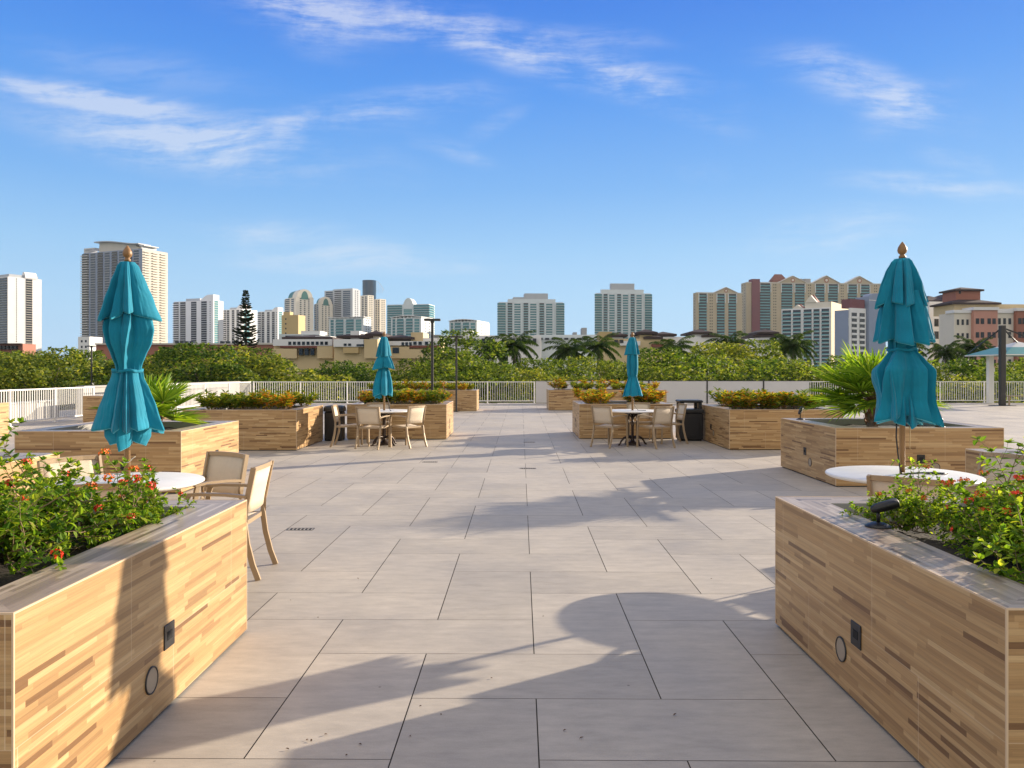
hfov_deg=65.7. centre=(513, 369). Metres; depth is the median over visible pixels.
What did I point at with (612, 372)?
mangrove tree
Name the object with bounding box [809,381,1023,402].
railing
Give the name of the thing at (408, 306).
apartment tower
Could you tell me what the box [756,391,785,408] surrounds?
croton
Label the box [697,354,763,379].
mangrove tree
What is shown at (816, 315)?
apartment building
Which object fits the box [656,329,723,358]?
building
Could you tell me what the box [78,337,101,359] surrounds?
building
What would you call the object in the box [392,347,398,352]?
window
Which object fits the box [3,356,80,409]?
mangrove tree
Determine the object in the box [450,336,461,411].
lamp post
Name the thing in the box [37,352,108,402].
mangrove tree
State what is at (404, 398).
croton
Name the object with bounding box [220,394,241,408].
croton
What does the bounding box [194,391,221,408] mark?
croton
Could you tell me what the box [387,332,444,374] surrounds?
building
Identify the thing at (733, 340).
palm tree
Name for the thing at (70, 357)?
mangrove tree
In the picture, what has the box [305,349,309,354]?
window
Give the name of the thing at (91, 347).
lamp post
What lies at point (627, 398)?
croton
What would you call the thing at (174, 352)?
mangrove tree
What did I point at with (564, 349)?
palm tree
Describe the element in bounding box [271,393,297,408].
croton
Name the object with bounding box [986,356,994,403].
canopy post
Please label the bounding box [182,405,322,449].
planter
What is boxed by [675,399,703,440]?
litter bin
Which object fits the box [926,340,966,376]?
palm tree
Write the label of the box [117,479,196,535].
lantana bush
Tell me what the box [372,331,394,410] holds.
umbrella
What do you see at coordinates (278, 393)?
croton
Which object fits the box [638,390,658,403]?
croton
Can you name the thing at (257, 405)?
croton
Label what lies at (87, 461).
armchair
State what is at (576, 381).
croton
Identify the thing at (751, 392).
croton
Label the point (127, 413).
umbrella
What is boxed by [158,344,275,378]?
mangrove tree
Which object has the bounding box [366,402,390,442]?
armchair
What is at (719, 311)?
apartment tower
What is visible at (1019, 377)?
mangrove tree
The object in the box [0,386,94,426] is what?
railing
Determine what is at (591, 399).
croton
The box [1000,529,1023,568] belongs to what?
lantana bush
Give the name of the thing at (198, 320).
apartment tower
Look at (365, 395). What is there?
croton
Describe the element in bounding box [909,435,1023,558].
lantana bush
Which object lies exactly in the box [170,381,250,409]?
railing
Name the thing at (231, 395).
croton
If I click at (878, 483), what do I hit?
armchair
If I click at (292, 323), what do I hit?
apartment block
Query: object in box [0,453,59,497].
chair
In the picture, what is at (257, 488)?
armchair
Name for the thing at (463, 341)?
mangrove tree
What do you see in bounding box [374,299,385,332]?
apartment tower
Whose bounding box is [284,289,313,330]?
apartment tower
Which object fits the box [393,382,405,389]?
croton
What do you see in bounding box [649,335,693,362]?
palm tree
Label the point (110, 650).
planter
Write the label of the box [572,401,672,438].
planter
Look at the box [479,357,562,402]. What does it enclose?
mangrove tree
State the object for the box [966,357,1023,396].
mangrove tree
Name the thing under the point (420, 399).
croton
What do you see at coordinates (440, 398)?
croton
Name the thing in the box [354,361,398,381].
mangrove tree
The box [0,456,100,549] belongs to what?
lantana bush
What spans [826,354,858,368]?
mangrove tree
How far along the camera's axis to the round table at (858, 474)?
6.63 m
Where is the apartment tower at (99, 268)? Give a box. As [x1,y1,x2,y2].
[80,241,167,342]
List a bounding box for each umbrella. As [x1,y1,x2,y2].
[91,245,164,480]
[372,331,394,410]
[623,332,645,410]
[871,242,947,474]
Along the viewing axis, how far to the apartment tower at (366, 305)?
1355.93 m
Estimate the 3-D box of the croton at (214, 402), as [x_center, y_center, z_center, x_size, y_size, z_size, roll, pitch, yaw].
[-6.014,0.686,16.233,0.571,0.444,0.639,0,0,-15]
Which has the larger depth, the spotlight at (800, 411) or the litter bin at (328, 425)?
the litter bin at (328, 425)
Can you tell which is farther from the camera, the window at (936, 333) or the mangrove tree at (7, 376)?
the window at (936, 333)
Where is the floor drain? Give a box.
[287,528,314,529]
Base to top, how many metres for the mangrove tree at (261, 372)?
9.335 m
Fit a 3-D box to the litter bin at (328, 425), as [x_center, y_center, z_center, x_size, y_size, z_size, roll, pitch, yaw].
[-4.090,1.211,18.120,0.444,0.792,0.400,0,0,0]
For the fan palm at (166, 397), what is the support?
in the planter at (179, 446)
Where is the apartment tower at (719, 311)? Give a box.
[693,287,742,356]
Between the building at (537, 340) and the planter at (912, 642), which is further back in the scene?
the building at (537, 340)
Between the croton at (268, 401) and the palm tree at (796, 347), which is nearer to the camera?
the croton at (268, 401)
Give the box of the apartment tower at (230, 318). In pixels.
[223,305,256,342]
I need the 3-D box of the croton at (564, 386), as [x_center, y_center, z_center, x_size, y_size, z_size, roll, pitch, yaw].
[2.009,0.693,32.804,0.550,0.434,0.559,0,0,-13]
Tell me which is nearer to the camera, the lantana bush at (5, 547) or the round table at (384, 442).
the lantana bush at (5, 547)
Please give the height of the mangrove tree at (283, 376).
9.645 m
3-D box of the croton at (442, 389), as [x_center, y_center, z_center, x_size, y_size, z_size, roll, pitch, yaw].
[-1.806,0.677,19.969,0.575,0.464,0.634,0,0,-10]
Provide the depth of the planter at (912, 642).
3.37 m
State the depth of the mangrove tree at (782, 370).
43.56 m
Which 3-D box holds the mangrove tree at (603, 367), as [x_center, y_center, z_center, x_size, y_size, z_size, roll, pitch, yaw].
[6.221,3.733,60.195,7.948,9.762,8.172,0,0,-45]
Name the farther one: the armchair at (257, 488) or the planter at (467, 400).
the planter at (467, 400)
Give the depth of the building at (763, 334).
160.29 m
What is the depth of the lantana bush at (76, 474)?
4.10 m
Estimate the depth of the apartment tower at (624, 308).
1002.40 m
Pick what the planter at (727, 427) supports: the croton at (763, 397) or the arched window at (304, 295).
the croton at (763, 397)
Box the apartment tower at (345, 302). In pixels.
[324,288,359,316]
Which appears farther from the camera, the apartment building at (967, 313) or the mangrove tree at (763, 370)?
the apartment building at (967, 313)
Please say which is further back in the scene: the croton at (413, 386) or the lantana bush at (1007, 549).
the croton at (413, 386)
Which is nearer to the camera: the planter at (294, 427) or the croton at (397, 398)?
the planter at (294, 427)
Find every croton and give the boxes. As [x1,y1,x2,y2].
[194,389,231,408]
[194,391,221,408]
[204,393,233,408]
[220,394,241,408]
[221,389,241,408]
[232,391,258,408]
[236,391,266,408]
[249,388,281,408]
[271,389,294,408]
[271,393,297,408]
[281,389,301,408]
[291,388,319,406]
[356,390,374,403]
[368,391,396,402]
[382,390,406,403]
[392,387,404,403]
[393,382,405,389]
[398,379,413,389]
[398,388,421,403]
[406,382,419,389]
[407,391,429,403]
[417,380,430,389]
[417,386,444,403]
[422,387,450,403]
[428,382,442,388]
[432,388,452,402]
[439,380,450,389]
[444,383,458,389]
[457,382,467,389]
[463,382,474,389]
[546,377,566,389]
[557,382,568,389]
[569,380,584,387]
[570,382,581,388]
[571,388,589,400]
[579,380,595,386]
[580,391,598,403]
[581,381,593,389]
[584,389,599,403]
[591,387,617,403]
[592,382,605,389]
[593,391,611,403]
[594,378,611,389]
[608,379,620,389]
[611,383,621,389]
[624,390,643,401]
[630,390,649,401]
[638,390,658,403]
[642,386,656,401]
[647,383,658,388]
[648,390,666,403]
[707,386,735,406]
[718,390,747,408]
[729,388,763,408]
[738,387,762,408]
[739,393,758,408]
[744,388,770,408]
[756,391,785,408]
[761,397,784,408]
[768,391,793,408]
[781,389,812,408]
[795,394,820,408]
[799,390,822,408]
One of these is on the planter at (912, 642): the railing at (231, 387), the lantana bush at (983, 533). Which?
the lantana bush at (983, 533)
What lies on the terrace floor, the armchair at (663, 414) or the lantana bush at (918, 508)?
the armchair at (663, 414)
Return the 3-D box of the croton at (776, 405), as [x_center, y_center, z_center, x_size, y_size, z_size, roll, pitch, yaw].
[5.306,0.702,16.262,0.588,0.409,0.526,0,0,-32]
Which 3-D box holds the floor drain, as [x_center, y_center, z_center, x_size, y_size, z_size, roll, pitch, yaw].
[-2.149,1.605,8.003,0.262,0.004,0.102,0,0,0]
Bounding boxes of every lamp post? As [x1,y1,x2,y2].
[87,346,95,385]
[424,319,440,391]
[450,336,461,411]
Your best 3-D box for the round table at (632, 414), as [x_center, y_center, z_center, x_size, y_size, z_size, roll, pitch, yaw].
[2.540,1.238,17.000,1.200,0.746,1.200,0,0,0]
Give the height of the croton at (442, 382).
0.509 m
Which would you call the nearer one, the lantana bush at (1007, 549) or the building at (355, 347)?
the lantana bush at (1007, 549)
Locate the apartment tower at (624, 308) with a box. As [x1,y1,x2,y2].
[595,283,651,338]
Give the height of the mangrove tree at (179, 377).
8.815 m
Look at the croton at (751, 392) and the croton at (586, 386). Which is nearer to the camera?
the croton at (751, 392)
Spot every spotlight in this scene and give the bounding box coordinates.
[797,406,803,419]
[864,498,899,528]
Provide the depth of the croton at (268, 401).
16.15 m
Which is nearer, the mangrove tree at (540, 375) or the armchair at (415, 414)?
the armchair at (415, 414)
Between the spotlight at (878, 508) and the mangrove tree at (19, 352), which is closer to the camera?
the spotlight at (878, 508)
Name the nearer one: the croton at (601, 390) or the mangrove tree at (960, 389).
the croton at (601, 390)
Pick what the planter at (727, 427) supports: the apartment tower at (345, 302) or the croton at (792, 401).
the croton at (792, 401)
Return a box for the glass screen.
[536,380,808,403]
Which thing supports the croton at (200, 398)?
on the planter at (294, 427)
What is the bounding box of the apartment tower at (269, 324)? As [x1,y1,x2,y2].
[257,307,282,342]
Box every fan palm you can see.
[88,368,208,424]
[801,341,952,426]
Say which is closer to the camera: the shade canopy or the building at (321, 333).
the shade canopy
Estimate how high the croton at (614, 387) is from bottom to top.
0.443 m
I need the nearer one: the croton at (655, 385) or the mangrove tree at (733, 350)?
the croton at (655, 385)
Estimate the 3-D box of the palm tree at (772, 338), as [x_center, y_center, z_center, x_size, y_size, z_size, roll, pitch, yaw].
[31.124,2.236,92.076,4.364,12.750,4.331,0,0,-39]
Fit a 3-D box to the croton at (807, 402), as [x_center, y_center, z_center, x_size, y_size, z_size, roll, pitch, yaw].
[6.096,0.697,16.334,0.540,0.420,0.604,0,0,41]
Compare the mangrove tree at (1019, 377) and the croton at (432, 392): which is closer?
the croton at (432, 392)
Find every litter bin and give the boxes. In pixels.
[323,405,345,440]
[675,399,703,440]
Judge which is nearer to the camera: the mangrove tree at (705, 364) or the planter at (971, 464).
the planter at (971, 464)
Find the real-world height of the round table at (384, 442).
0.746 m
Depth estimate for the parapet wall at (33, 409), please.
25.57 m
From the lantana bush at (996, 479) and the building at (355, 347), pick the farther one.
the building at (355, 347)
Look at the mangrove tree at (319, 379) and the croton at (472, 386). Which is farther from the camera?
the mangrove tree at (319, 379)
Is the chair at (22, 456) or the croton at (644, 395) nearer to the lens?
the chair at (22, 456)
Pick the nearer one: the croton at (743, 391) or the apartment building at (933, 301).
the croton at (743, 391)
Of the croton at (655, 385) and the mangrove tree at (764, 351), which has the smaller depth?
the croton at (655, 385)
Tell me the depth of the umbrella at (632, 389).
16.90 m
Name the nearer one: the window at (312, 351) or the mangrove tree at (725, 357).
the mangrove tree at (725, 357)
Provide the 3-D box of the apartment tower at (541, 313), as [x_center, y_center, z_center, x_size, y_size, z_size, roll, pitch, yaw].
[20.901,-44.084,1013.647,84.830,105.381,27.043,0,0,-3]
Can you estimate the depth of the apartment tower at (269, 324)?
1105.75 m
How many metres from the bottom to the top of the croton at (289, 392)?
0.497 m
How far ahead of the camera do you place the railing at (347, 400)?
38.09 m
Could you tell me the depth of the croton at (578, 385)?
31.91 m
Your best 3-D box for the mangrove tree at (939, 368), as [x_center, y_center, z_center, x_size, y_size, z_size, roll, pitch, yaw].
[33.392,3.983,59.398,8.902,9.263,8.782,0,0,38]
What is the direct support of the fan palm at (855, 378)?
in the planter at (815, 448)
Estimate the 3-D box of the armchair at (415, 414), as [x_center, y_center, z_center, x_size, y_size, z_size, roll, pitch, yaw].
[-2.207,1.177,16.557,0.618,0.875,0.552,0,0,35]
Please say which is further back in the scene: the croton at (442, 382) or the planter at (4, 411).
the croton at (442, 382)
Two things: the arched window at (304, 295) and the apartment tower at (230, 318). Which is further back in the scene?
the arched window at (304, 295)
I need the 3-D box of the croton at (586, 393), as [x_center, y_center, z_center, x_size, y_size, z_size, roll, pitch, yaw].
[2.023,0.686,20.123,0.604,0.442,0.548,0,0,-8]
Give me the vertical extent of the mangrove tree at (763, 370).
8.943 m
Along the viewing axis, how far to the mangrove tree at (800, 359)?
60.02 m
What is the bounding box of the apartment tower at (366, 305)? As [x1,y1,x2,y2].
[360,295,373,331]
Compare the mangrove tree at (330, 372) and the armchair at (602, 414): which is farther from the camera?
the mangrove tree at (330, 372)
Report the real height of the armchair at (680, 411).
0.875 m
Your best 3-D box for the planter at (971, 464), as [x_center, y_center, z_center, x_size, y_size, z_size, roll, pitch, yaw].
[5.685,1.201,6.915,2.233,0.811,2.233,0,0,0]
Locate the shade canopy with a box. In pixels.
[964,325,1023,405]
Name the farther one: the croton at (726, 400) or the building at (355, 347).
the building at (355, 347)
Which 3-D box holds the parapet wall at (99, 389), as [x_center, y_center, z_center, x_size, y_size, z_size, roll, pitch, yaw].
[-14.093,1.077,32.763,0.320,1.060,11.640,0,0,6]
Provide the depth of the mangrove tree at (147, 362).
51.51 m
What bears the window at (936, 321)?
in the apartment building at (933, 301)
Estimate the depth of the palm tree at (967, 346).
99.24 m
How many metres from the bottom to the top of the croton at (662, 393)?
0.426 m
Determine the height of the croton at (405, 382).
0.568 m
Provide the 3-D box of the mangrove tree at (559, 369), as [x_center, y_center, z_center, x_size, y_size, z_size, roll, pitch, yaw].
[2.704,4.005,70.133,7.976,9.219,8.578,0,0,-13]
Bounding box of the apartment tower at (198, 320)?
[172,294,222,342]
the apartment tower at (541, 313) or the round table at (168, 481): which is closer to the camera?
the round table at (168, 481)
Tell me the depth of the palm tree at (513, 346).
83.20 m
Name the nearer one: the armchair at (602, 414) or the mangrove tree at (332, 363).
the armchair at (602, 414)
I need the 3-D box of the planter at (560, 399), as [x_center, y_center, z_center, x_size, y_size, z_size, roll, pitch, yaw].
[3.730,1.201,32.550,4.703,0.811,1.903,0,0,0]
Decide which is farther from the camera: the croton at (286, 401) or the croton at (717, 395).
the croton at (717, 395)
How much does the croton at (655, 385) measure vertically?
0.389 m
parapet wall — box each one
[11,399,58,420]
[76,381,239,416]
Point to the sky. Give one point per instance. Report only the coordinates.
(462, 158)
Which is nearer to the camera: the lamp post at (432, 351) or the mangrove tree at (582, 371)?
the lamp post at (432, 351)
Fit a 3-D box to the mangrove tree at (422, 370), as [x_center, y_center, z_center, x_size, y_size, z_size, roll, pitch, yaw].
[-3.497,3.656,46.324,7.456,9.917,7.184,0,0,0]
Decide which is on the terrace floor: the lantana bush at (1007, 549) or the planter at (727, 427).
the planter at (727, 427)
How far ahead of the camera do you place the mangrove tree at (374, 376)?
51.42 m
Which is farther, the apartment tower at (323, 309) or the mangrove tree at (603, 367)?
the apartment tower at (323, 309)
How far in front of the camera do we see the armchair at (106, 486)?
5.17 m
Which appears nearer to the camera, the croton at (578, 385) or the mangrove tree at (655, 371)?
the croton at (578, 385)
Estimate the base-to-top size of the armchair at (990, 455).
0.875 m
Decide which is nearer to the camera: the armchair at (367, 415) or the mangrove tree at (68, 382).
the armchair at (367, 415)
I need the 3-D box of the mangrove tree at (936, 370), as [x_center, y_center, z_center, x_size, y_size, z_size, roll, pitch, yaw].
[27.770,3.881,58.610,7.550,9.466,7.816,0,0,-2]
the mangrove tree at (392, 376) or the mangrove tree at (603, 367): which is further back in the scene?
the mangrove tree at (603, 367)
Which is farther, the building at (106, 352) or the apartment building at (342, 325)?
the apartment building at (342, 325)
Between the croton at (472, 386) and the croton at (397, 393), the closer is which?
the croton at (397, 393)
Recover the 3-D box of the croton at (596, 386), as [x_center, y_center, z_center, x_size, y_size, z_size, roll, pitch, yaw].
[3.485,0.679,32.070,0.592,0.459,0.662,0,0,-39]
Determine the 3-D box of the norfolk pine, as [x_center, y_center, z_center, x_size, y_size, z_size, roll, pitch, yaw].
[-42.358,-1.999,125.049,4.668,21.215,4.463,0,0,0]
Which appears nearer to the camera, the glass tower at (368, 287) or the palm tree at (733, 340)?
the palm tree at (733, 340)
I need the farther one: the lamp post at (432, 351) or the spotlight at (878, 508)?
the lamp post at (432, 351)
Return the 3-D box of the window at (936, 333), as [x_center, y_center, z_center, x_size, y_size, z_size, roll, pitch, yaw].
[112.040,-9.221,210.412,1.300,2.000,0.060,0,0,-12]
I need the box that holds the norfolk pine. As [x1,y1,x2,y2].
[232,290,259,355]
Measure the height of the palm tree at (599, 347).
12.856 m
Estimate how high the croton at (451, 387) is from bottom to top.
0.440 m
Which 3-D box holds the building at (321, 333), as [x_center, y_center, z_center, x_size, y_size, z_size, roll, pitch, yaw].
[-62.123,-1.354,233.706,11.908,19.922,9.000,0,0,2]
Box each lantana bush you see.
[0,416,156,576]
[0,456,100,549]
[0,462,38,550]
[32,448,167,545]
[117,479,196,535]
[839,456,975,548]
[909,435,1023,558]
[938,469,1023,568]
[970,483,1023,584]
[990,469,1023,504]
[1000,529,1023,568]
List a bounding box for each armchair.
[37,455,103,478]
[73,482,155,498]
[156,451,248,498]
[183,460,277,580]
[330,405,362,446]
[354,406,391,449]
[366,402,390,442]
[388,405,427,448]
[590,405,628,448]
[627,402,652,442]
[636,406,675,448]
[661,403,688,443]
[866,474,952,495]
[975,452,1023,492]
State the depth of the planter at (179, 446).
10.30 m
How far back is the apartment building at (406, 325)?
856.21 m
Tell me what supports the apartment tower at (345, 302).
on the ground
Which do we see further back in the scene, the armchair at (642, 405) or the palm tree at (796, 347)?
the palm tree at (796, 347)
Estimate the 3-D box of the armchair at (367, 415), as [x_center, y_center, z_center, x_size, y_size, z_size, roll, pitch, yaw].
[-2.892,1.177,16.322,0.552,0.875,0.618,0,0,18]
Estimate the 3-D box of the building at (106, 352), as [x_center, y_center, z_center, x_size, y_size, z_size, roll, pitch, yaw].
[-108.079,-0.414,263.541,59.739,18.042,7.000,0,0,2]
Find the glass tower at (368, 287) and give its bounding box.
[362,280,383,298]
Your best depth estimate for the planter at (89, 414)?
24.30 m
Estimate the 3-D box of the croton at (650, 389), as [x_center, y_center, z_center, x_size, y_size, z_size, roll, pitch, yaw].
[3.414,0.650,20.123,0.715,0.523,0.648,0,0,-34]
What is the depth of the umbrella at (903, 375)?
6.46 m
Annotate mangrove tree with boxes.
[0,345,106,409]
[0,350,54,365]
[0,356,85,409]
[0,365,25,388]
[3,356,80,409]
[10,350,49,356]
[26,349,107,402]
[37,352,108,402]
[60,359,172,410]
[60,370,157,401]
[142,350,266,382]
[147,341,287,395]
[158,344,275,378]
[165,369,233,382]
[190,353,333,395]
[206,359,329,402]
[246,347,294,370]
[275,374,367,402]
[300,363,370,402]
[319,359,392,402]
[349,366,453,402]
[352,373,446,402]
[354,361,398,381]
[394,348,510,402]
[394,358,471,383]
[419,328,511,397]
[434,364,535,402]
[450,355,525,402]
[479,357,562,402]
[481,367,571,402]
[519,358,594,402]
[519,364,569,388]
[562,355,626,380]
[568,370,626,380]
[588,359,638,378]
[608,346,741,380]
[619,361,681,380]
[619,365,717,380]
[637,341,761,376]
[686,349,762,377]
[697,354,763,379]
[711,360,846,395]
[716,365,819,395]
[726,339,792,379]
[740,358,836,393]
[766,357,839,380]
[792,362,869,402]
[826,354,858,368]
[927,359,949,402]
[932,362,996,402]
[936,358,1022,402]
[936,374,1023,402]
[948,372,1023,402]
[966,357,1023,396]
[971,361,1023,399]
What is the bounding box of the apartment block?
[282,312,304,333]
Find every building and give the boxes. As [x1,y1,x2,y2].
[0,343,35,354]
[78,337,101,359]
[94,341,273,376]
[272,335,340,391]
[279,331,326,338]
[328,317,370,336]
[333,331,391,386]
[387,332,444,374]
[390,315,432,337]
[434,330,540,380]
[449,319,489,334]
[541,328,596,375]
[597,329,672,377]
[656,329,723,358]
[741,329,798,376]
[781,295,848,367]
[835,293,885,366]
[917,295,942,377]
[930,287,1023,398]
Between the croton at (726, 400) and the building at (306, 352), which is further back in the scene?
the building at (306, 352)
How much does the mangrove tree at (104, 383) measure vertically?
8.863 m
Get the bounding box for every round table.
[45,472,204,491]
[371,409,406,445]
[612,409,653,445]
[825,465,985,486]
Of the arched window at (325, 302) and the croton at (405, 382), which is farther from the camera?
the arched window at (325, 302)
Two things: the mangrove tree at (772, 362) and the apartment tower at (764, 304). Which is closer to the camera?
the mangrove tree at (772, 362)
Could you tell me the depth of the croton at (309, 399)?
17.44 m
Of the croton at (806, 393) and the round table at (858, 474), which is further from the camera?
the croton at (806, 393)
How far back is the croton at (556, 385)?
31.95 m
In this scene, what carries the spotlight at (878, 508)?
on the planter at (912, 642)
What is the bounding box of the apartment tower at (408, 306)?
[387,298,434,334]
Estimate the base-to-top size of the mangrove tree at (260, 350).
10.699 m
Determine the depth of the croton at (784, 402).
16.28 m
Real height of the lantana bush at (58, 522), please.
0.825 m
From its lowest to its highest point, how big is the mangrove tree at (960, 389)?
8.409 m
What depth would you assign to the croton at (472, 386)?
32.08 m
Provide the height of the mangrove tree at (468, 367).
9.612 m
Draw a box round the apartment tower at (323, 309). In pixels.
[314,297,332,335]
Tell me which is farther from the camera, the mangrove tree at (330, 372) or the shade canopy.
the mangrove tree at (330, 372)
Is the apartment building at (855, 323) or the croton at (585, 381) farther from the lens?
the apartment building at (855, 323)
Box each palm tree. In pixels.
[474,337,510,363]
[488,330,538,366]
[542,337,597,372]
[576,332,621,375]
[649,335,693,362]
[705,331,756,355]
[766,334,800,359]
[770,330,817,364]
[885,343,931,356]
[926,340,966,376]
[953,335,994,363]
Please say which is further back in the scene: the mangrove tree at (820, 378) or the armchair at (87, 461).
the mangrove tree at (820, 378)
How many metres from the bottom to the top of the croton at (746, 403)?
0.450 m
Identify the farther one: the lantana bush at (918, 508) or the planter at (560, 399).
the planter at (560, 399)
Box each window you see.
[299,349,303,354]
[301,291,307,299]
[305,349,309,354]
[310,349,314,354]
[323,299,328,305]
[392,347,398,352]
[934,319,938,326]
[934,331,938,338]
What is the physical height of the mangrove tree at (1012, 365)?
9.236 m
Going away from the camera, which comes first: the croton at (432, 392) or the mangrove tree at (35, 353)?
the croton at (432, 392)
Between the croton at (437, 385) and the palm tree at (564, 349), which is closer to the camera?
the croton at (437, 385)
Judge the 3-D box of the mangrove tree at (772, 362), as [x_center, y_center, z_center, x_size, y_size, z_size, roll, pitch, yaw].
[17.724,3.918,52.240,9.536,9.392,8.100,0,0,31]
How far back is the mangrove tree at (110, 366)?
50.87 m
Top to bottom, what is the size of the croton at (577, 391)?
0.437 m
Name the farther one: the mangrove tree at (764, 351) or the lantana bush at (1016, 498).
the mangrove tree at (764, 351)
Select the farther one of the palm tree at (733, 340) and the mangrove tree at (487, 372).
the palm tree at (733, 340)
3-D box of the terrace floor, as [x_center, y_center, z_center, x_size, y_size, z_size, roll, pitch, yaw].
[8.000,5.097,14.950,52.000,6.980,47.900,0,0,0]
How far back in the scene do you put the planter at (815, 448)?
10.90 m
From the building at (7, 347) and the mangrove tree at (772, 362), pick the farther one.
the building at (7, 347)
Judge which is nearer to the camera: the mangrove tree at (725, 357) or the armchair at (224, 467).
the armchair at (224, 467)
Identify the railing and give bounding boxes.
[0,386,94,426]
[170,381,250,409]
[253,381,534,402]
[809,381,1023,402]
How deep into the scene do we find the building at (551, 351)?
240.49 m
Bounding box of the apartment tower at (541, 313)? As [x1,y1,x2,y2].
[497,293,564,334]
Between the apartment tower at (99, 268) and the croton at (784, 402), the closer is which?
the croton at (784, 402)
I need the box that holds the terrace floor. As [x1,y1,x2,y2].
[0,403,1023,767]
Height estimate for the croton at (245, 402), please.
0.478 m
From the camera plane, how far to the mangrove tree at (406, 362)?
56.71 m
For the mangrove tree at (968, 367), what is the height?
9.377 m
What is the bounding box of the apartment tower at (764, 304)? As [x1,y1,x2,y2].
[741,274,880,347]
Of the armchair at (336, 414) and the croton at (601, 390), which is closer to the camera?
the armchair at (336, 414)
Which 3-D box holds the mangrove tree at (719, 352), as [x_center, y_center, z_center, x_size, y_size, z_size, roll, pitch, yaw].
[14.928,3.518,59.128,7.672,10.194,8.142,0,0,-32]
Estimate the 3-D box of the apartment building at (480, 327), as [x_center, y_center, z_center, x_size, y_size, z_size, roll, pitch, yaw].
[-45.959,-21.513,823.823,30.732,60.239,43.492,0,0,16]
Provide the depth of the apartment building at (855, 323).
434.37 m
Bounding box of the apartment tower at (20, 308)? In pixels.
[0,272,41,354]
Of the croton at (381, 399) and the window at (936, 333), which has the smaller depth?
the croton at (381, 399)
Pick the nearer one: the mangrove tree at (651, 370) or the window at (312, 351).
the mangrove tree at (651, 370)
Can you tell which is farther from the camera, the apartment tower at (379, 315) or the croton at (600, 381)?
the apartment tower at (379, 315)
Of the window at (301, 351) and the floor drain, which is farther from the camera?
the window at (301, 351)
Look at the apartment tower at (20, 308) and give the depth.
1013.98 m
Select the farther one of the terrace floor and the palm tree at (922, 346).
the palm tree at (922, 346)
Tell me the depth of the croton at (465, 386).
31.25 m
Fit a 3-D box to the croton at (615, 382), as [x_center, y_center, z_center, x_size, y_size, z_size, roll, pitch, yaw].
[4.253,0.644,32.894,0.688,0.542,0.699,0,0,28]
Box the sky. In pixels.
[0,0,1023,360]
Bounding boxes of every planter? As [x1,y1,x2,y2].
[0,402,8,436]
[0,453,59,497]
[0,499,246,767]
[14,421,238,492]
[83,395,102,421]
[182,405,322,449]
[347,401,452,438]
[360,389,478,410]
[547,389,666,409]
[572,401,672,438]
[702,404,842,449]
[775,496,1023,767]
[781,418,1003,486]
[965,449,1023,493]
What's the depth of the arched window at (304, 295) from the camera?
1258.78 m
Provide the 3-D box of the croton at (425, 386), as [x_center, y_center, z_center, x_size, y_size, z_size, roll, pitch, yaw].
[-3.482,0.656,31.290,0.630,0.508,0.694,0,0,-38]
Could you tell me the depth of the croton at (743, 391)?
16.21 m
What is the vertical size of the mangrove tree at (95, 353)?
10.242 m
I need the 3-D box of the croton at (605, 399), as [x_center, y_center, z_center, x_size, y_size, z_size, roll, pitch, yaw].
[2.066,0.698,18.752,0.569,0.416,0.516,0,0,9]
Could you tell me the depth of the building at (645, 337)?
145.23 m
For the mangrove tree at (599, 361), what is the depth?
69.44 m

